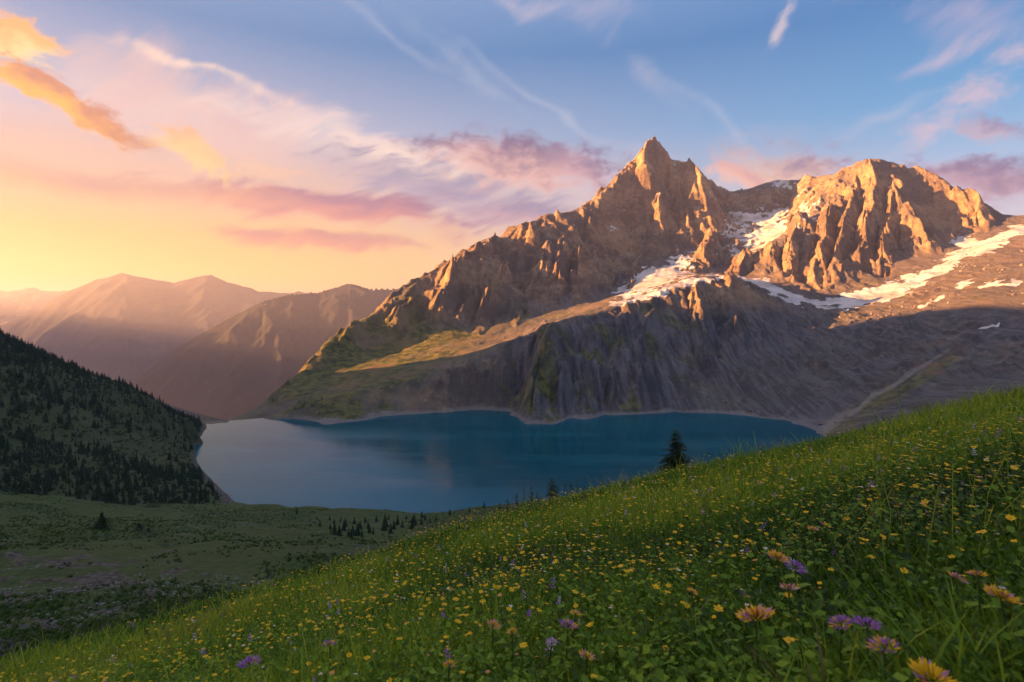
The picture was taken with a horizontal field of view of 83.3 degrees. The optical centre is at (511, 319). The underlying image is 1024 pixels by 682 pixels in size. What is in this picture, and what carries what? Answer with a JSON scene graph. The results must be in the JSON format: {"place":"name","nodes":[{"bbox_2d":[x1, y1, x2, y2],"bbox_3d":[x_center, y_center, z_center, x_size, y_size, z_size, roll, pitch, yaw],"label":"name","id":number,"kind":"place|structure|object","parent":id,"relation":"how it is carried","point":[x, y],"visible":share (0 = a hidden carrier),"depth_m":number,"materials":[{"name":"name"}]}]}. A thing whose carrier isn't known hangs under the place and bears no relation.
{"place":"outdoors","nodes":[
{"label":"outdoors","id":0,"kind":"place"},
{"bbox_2d":[0,288,69,323],"bbox_3d":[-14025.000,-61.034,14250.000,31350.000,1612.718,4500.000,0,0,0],"label":"horizon ridge","id":1,"kind":"structure","parent":0,"point":[16,304],"depth_m":13321.30,"materials":[{"name":"stone"}]},
{"bbox_2d":[0,338,233,504],"bbox_3d":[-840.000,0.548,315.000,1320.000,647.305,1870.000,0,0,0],"label":"hillside","id":2,"kind":"structure","parent":0,"point":[52,415],"depth_m":520.57,"materials":[{"name":"green plant"}]},
{"bbox_2d":[5,470,12,481],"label":"conifer tree","id":3,"kind":"object","parent":2,"relation":"on","point":[9,478],"visible":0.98,"depth_m":388.39,"materials":[{"name":"green plant"}]},
{"bbox_2d":[10,483,16,491],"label":"conifer tree","id":4,"kind":"object","parent":2,"relation":"on","point":[13,489],"visible":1,"depth_m":378.69,"materials":[{"name":"green plant"}]},
{"bbox_2d":[18,482,25,492],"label":"conifer tree","id":5,"kind":"object","parent":2,"relation":"on","point":[22,489],"visible":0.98,"depth_m":379.88,"materials":[{"name":"green plant"}]},
{"bbox_2d":[23,485,29,493],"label":"conifer tree","id":6,"kind":"object","parent":2,"relation":"on","point":[26,490],"visible":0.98,"depth_m":380.96,"materials":[{"name":"green plant"}]},
{"bbox_2d":[38,401,45,408],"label":"conifer tree","id":7,"kind":"object","parent":2,"relation":"on","point":[41,405],"visible":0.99,"depth_m":501.32,"materials":[{"name":"green plant"}]},
{"bbox_2d":[42,484,48,494],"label":"conifer tree","id":8,"kind":"object","parent":2,"relation":"on","point":[45,491],"visible":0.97,"depth_m":383.34,"materials":[{"name":"green plant"}]},
{"bbox_2d":[41,468,49,481],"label":"conifer tree","id":9,"kind":"object","parent":2,"relation":"on","point":[46,474],"visible":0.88,"depth_m":406.08,"materials":[{"name":"green plant"}]},
{"bbox_2d":[42,476,53,488],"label":"conifer tree","id":10,"kind":"object","parent":2,"relation":"on","point":[46,479],"visible":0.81,"depth_m":394.49,"materials":[{"name":"green plant"}]},
{"bbox_2d":[62,421,69,428],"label":"conifer tree","id":11,"kind":"object","parent":2,"relation":"on","point":[66,426],"visible":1,"depth_m":495.99,"materials":[{"name":"green plant"}]},
{"bbox_2d":[64,475,71,483],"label":"conifer tree","id":12,"kind":"object","parent":2,"relation":"on","point":[67,480],"visible":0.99,"depth_m":414.24,"materials":[{"name":"green plant"}]},
{"bbox_2d":[67,456,74,469],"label":"conifer tree","id":13,"kind":"object","parent":2,"relation":"on","point":[70,464],"visible":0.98,"depth_m":433.06,"materials":[{"name":"green plant"}]},
{"bbox_2d":[75,485,87,496],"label":"conifer tree","id":14,"kind":"object","parent":2,"relation":"on","point":[79,490],"visible":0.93,"depth_m":404.02,"materials":[{"name":"green plant"}]},
{"bbox_2d":[93,471,97,483],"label":"conifer tree","id":15,"kind":"object","parent":2,"relation":"on","point":[95,480],"visible":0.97,"depth_m":428.06,"materials":[{"name":"green plant"}]},
{"bbox_2d":[90,488,102,500],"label":"conifer tree","id":16,"kind":"object","parent":2,"relation":"on","point":[95,496],"visible":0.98,"depth_m":402.30,"materials":[{"name":"green plant"}]},
{"bbox_2d":[94,465,105,474],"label":"conifer tree","id":17,"kind":"object","parent":2,"relation":"on","point":[101,469],"visible":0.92,"depth_m":441.42,"materials":[{"name":"green plant"}]},
{"bbox_2d":[0,338,215,503],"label":"hillside undergrowth","id":18,"kind":"object","parent":2,"relation":"on","point":[116,433],"visible":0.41,"depth_m":529.15,"materials":[{"name":"green plant"}]},
{"bbox_2d":[0,326,220,504],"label":"conifer forest","id":19,"kind":"object","parent":2,"relation":"on","point":[44,355],"visible":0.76,"depth_m":529.34,"materials":[{"name":"green plant"}]},
{"bbox_2d":[108,488,114,500],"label":"conifer tree","id":20,"kind":"object","parent":2,"relation":"on","point":[111,494],"visible":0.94,"depth_m":409.82,"materials":[{"name":"green plant"}]},
{"bbox_2d":[110,416,118,424],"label":"conifer tree","id":21,"kind":"object","parent":2,"relation":"on","point":[114,421],"visible":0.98,"depth_m":556.18,"materials":[{"name":"green plant"}]},
{"bbox_2d":[112,494,120,503],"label":"conifer tree","id":22,"kind":"object","parent":2,"relation":"on","point":[116,500],"visible":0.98,"depth_m":405.23,"materials":[{"name":"green plant"}]},
{"bbox_2d":[142,488,149,500],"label":"conifer tree","id":23,"kind":"object","parent":2,"relation":"on","point":[146,491],"visible":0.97,"depth_m":429.00,"materials":[{"name":"green plant"}]},
{"bbox_2d":[157,490,166,502],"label":"conifer tree","id":24,"kind":"object","parent":2,"relation":"on","point":[160,499],"visible":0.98,"depth_m":428.02,"materials":[{"name":"green plant"}]},
{"bbox_2d":[187,493,194,503],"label":"conifer tree","id":25,"kind":"object","parent":2,"relation":"on","point":[191,500],"visible":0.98,"depth_m":442.37,"materials":[{"name":"green plant"}]},
{"bbox_2d":[0,273,313,384],"bbox_3d":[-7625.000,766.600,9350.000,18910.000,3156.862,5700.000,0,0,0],"label":"ridge","id":26,"kind":"structure","parent":0,"point":[127,327],"depth_m":8774.66,"materials":[{"name":"stone"}]},
{"bbox_2d":[131,284,399,419],"bbox_3d":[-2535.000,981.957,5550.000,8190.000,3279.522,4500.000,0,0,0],"label":"ridge","id":27,"kind":"structure","parent":0,"point":[250,358],"depth_m":4964.18,"materials":[{"name":"brown stone"}]},
{"bbox_2d":[0,490,565,655],"bbox_3d":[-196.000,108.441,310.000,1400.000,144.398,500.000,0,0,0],"label":"valley floor","id":28,"kind":"structure","parent":0,"point":[110,560],"depth_m":210.54,"materials":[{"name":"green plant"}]},
{"bbox_2d":[90,511,113,529],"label":"spruce tree","id":29,"kind":"object","parent":28,"relation":"on","point":[102,519],"visible":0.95,"depth_m":263.36,"materials":[{"name":"green plant"}]},
{"bbox_2d":[133,521,147,530],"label":"bush","id":30,"kind":"object","parent":28,"relation":"on","point":[139,525],"visible":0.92,"depth_m":268.96,"materials":[{"name":"green plant"}]},
{"bbox_2d":[121,526,180,539],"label":"bush","id":31,"kind":"object","parent":28,"relation":"on","point":[148,530],"visible":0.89,"depth_m":244.26,"materials":[{"name":"green plant"}]},
{"bbox_2d":[146,500,165,507],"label":"bush","id":32,"kind":"object","parent":28,"relation":"on","point":[153,505],"visible":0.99,"depth_m":404.07,"materials":[{"name":"green plant"}]},
{"bbox_2d":[0,490,544,659],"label":"valley tussocks","id":33,"kind":"object","parent":28,"relation":"on","point":[69,627],"visible":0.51,"depth_m":154.95,"materials":[{"name":"green plant"}]},
{"bbox_2d":[331,523,337,534],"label":"young conifer","id":34,"kind":"object","parent":28,"relation":"on","point":[335,532],"visible":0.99,"depth_m":280.05,"materials":[{"name":"green plant"}]},
{"bbox_2d":[337,524,342,535],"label":"young conifer","id":35,"kind":"object","parent":28,"relation":"on","point":[339,532],"visible":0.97,"depth_m":278.57,"materials":[{"name":"green plant"}]},
{"bbox_2d":[341,522,346,530],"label":"young conifer","id":36,"kind":"object","parent":28,"relation":"on","point":[343,527],"visible":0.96,"depth_m":298.45,"materials":[{"name":"green plant"}]},
{"bbox_2d":[353,522,360,535],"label":"young conifer","id":37,"kind":"object","parent":28,"relation":"on","point":[356,532],"visible":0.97,"depth_m":280.75,"materials":[{"name":"green plant"}]},
{"bbox_2d":[381,520,388,530],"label":"young conifer","id":38,"kind":"object","parent":28,"relation":"on","point":[384,528],"visible":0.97,"depth_m":321.59,"materials":[{"name":"green plant"}]},
{"bbox_2d":[382,516,388,526],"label":"young conifer","id":39,"kind":"object","parent":28,"relation":"on","point":[385,521],"visible":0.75,"depth_m":338.92,"materials":[{"name":"green plant"}]},
{"bbox_2d":[388,522,393,533],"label":"young conifer","id":40,"kind":"object","parent":28,"relation":"on","point":[390,530],"visible":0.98,"depth_m":309.59,"materials":[{"name":"green plant"}]},
{"bbox_2d":[413,514,416,525],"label":"young conifer","id":41,"kind":"object","parent":28,"relation":"on","point":[414,521],"visible":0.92,"depth_m":359.15,"materials":[{"name":"green plant"}]},
{"bbox_2d":[194,410,823,512],"bbox_3d":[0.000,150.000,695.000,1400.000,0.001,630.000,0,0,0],"label":"lake water","id":42,"kind":"structure","parent":0,"point":[435,462],"depth_m":646.23,"materials":[{"name":"blue liquid"}]},
{"bbox_2d":[0,0,1023,324],"label":"sky","id":43,"kind":"structure","parent":0,"point":[278,146],"materials":[{"name":"blue"}]},
{"bbox_2d":[0,381,1023,681],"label":"meadow","id":44,"kind":"structure","parent":0,"point":[696,538],"depth_m":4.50,"materials":[{"name":"green plant"}]},
{"bbox_2d":[236,654,263,681],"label":"flower","id":45,"kind":"object","parent":44,"relation":"on","point":[249,659],"visible":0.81,"depth_m":2.71,"materials":[{"name":"purple plant"}]},
{"bbox_2d":[318,638,341,676],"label":"flower","id":46,"kind":"object","parent":44,"relation":"on","point":[330,641],"visible":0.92,"depth_m":2.49,"materials":[{"name":"purple plant"}]},
{"bbox_2d":[442,659,456,681],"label":"flower","id":47,"kind":"object","parent":44,"relation":"on","point":[448,662],"visible":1,"depth_m":1.82,"materials":[{"name":"yellow plant"}]},
{"bbox_2d":[486,619,506,672],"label":"flower","id":48,"kind":"object","parent":44,"relation":"on","point":[497,624],"visible":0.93,"depth_m":2.13,"materials":[{"name":"orange plant"}]},
{"bbox_2d":[0,392,1023,681],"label":"meadow herbs","id":49,"kind":"object","parent":44,"relation":"on","point":[782,662],"visible":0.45,"depth_m":2.24,"materials":[{"name":"green plant"}]},
{"bbox_2d":[0,389,1023,681],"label":"wildflowers","id":50,"kind":"object","parent":44,"relation":"on","point":[580,545],"visible":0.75,"depth_m":4.16,"materials":[{"name":"yellow plant"}]},
{"bbox_2d":[505,627,524,668],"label":"flower","id":51,"kind":"object","parent":44,"relation":"on","point":[508,632],"visible":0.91,"depth_m":2.04,"materials":[{"name":"green plant"}]},
{"bbox_2d":[513,494,520,510],"bbox_3d":[0.531,19.662,58.770,1.339,3.859,1.379,0,0,-29],"label":"spruce sapling","id":52,"kind":"object","parent":44,"relation":"on","point":[516,505],"visible":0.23,"depth_m":58.65,"materials":[{"name":"green plant"}]},
{"bbox_2d":[528,487,535,504],"bbox_3d":[1.848,18.108,55.817,1.542,3.960,1.335,0,0,0],"label":"spruce sapling","id":53,"kind":"object","parent":44,"relation":"on","point":[531,500],"visible":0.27,"depth_m":55.72,"materials":[{"name":"green plant"}]},
{"bbox_2d":[535,636,563,681],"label":"flower","id":54,"kind":"object","parent":44,"relation":"on","point":[551,643],"visible":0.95,"depth_m":1.88,"materials":[{"name":"purple plant"}]},
{"bbox_2d":[543,478,558,502],"bbox_3d":[3.823,17.059,54.527,2.133,4.241,2.146,0,0,29],"label":"spruce sapling","id":55,"kind":"object","parent":44,"relation":"on","point":[551,489],"visible":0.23,"depth_m":54.39,"materials":[{"name":"green plant"}]},
{"bbox_2d":[550,618,583,676],"bbox_3d":[0.182,1.117,1.885,0.087,0.271,0.116,0,0,-33],"label":"flower","id":56,"kind":"object","parent":44,"relation":"on","point":[569,622],"visible":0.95,"depth_m":1.88,"materials":[{"name":"purple plant"}]},
{"bbox_2d":[563,610,585,660],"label":"flower","id":57,"kind":"object","parent":44,"relation":"on","point":[580,634],"visible":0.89,"depth_m":1.97,"materials":[{"name":"orange plant"}]},
{"bbox_2d":[578,649,609,681],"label":"flower","id":58,"kind":"object","parent":44,"relation":"on","point":[592,657],"visible":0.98,"depth_m":1.66,"materials":[{"name":"orange plant"}]},
{"bbox_2d":[656,430,692,473],"bbox_3d":[17.688,15.605,62.097,5.654,7.746,5.865,0,0,0],"label":"spruce tree","id":59,"kind":"object","parent":44,"relation":"on","point":[675,452],"visible":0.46,"depth_m":61.59,"materials":[{"name":"green plant"}]},
{"bbox_2d":[680,587,702,640],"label":"flower","id":60,"kind":"object","parent":44,"relation":"on","point":[692,593],"visible":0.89,"depth_m":1.87,"materials":[{"name":"green plant"}]},
{"bbox_2d":[713,604,722,611],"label":"yellow flower","id":61,"kind":"object","parent":44,"relation":"on","point":[717,609],"visible":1,"depth_m":1.60,"materials":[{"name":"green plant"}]},
{"bbox_2d":[727,604,785,680],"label":"flower","id":62,"kind":"object","parent":44,"relation":"on","point":[752,612],"visible":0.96,"depth_m":1.42,"materials":[{"name":"orange plant"}]},
{"bbox_2d":[767,549,799,613],"bbox_3d":[0.909,0.923,1.951,0.128,0.285,0.086,0,0,-34],"label":"flower","id":63,"kind":"object","parent":44,"relation":"on","point":[777,554],"visible":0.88,"depth_m":1.95,"materials":[{"name":"orange plant"}]},
{"bbox_2d":[783,636,794,643],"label":"orange flower","id":64,"kind":"object","parent":44,"relation":"on","point":[788,639],"visible":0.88,"depth_m":1.41,"materials":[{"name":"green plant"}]},
{"bbox_2d":[773,582,808,636],"bbox_3d":[0.839,0.899,1.701,0.123,0.251,0.084,0,0,0],"label":"flower","id":65,"kind":"object","parent":44,"relation":"on","point":[785,586],"visible":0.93,"depth_m":1.70,"materials":[{"name":"pink plant"}]},
{"bbox_2d":[775,557,810,622],"bbox_3d":[0.922,0.906,1.854,0.102,0.262,0.101,0,0,-33],"label":"flower","id":66,"kind":"object","parent":44,"relation":"on","point":[802,568],"visible":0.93,"depth_m":1.85,"materials":[{"name":"purple plant"}]},
{"bbox_2d":[798,526,826,581],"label":"flower","id":67,"kind":"object","parent":44,"relation":"on","point":[809,562],"visible":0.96,"depth_m":2.14,"materials":[{"name":"green plant"}]},
{"bbox_2d":[826,614,865,676],"bbox_3d":[0.771,0.815,1.366,0.093,0.252,0.123,0,0,-35],"label":"flower","id":68,"kind":"object","parent":44,"relation":"on","point":[840,618],"visible":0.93,"depth_m":1.35,"materials":[{"name":"purple plant"}]},
{"bbox_2d":[853,615,882,675],"bbox_3d":[0.811,0.793,1.289,0.088,0.250,0.133,0,0,0],"label":"flower","id":69,"kind":"object","parent":44,"relation":"on","point":[867,620],"visible":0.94,"depth_m":1.30,"materials":[{"name":"purple plant"}]},
{"bbox_2d":[865,635,910,681],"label":"flower","id":70,"kind":"object","parent":44,"relation":"on","point":[883,640],"visible":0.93,"depth_m":1.16,"materials":[{"name":"purple plant"}]},
{"bbox_2d":[907,656,957,681],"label":"flower","id":71,"kind":"object","parent":44,"relation":"on","point":[920,667],"visible":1,"depth_m":0.96,"materials":[{"name":"yellow plant"}]},
{"bbox_2d":[926,570,984,632],"bbox_3d":[1.069,0.735,1.397,0.128,0.249,0.075,0,0,-14],"label":"flower","id":72,"kind":"object","parent":44,"relation":"on","point":[952,574],"visible":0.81,"depth_m":1.39,"materials":[{"name":"pink plant"}]},
{"bbox_2d":[963,570,1006,646],"bbox_3d":[1.091,0.707,1.312,0.090,0.270,0.117,0,0,0],"label":"flower","id":73,"kind":"object","parent":44,"relation":"on","point":[977,573],"visible":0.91,"depth_m":1.32,"materials":[{"name":"pink plant"}]},
{"bbox_2d":[969,584,1023,667],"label":"flower","id":74,"kind":"object","parent":44,"relation":"on","point":[992,590],"visible":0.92,"depth_m":1.16,"materials":[{"name":"orange plant"}]},
{"bbox_2d":[1005,514,1015,520],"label":"yellow flower","id":75,"kind":"object","parent":44,"relation":"on","point":[1009,517],"visible":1,"depth_m":1.68,"materials":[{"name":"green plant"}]},
{"bbox_2d":[203,136,1023,437],"bbox_3d":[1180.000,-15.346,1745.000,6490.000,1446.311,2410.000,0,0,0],"label":"mountain","id":76,"kind":"structure","parent":0,"point":[628,278],"depth_m":1292.06,"materials":[{"name":"brown stone"}]},
{"bbox_2d":[272,267,478,414],"bbox_3d":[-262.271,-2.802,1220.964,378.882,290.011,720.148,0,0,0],"label":"forest","id":77,"kind":"object","parent":76,"relation":"on","point":[321,398],"visible":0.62,"depth_m":927.66,"materials":[{"name":"green plant"}]},
{"bbox_2d":[705,250,1023,424],"bbox_3d":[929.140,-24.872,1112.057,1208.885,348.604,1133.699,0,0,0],"label":"boulder rubble","id":78,"kind":"object","parent":76,"relation":"on","point":[874,365],"visible":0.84,"depth_m":1190.22,"materials":[{"name":"grey stone"}]}
]}

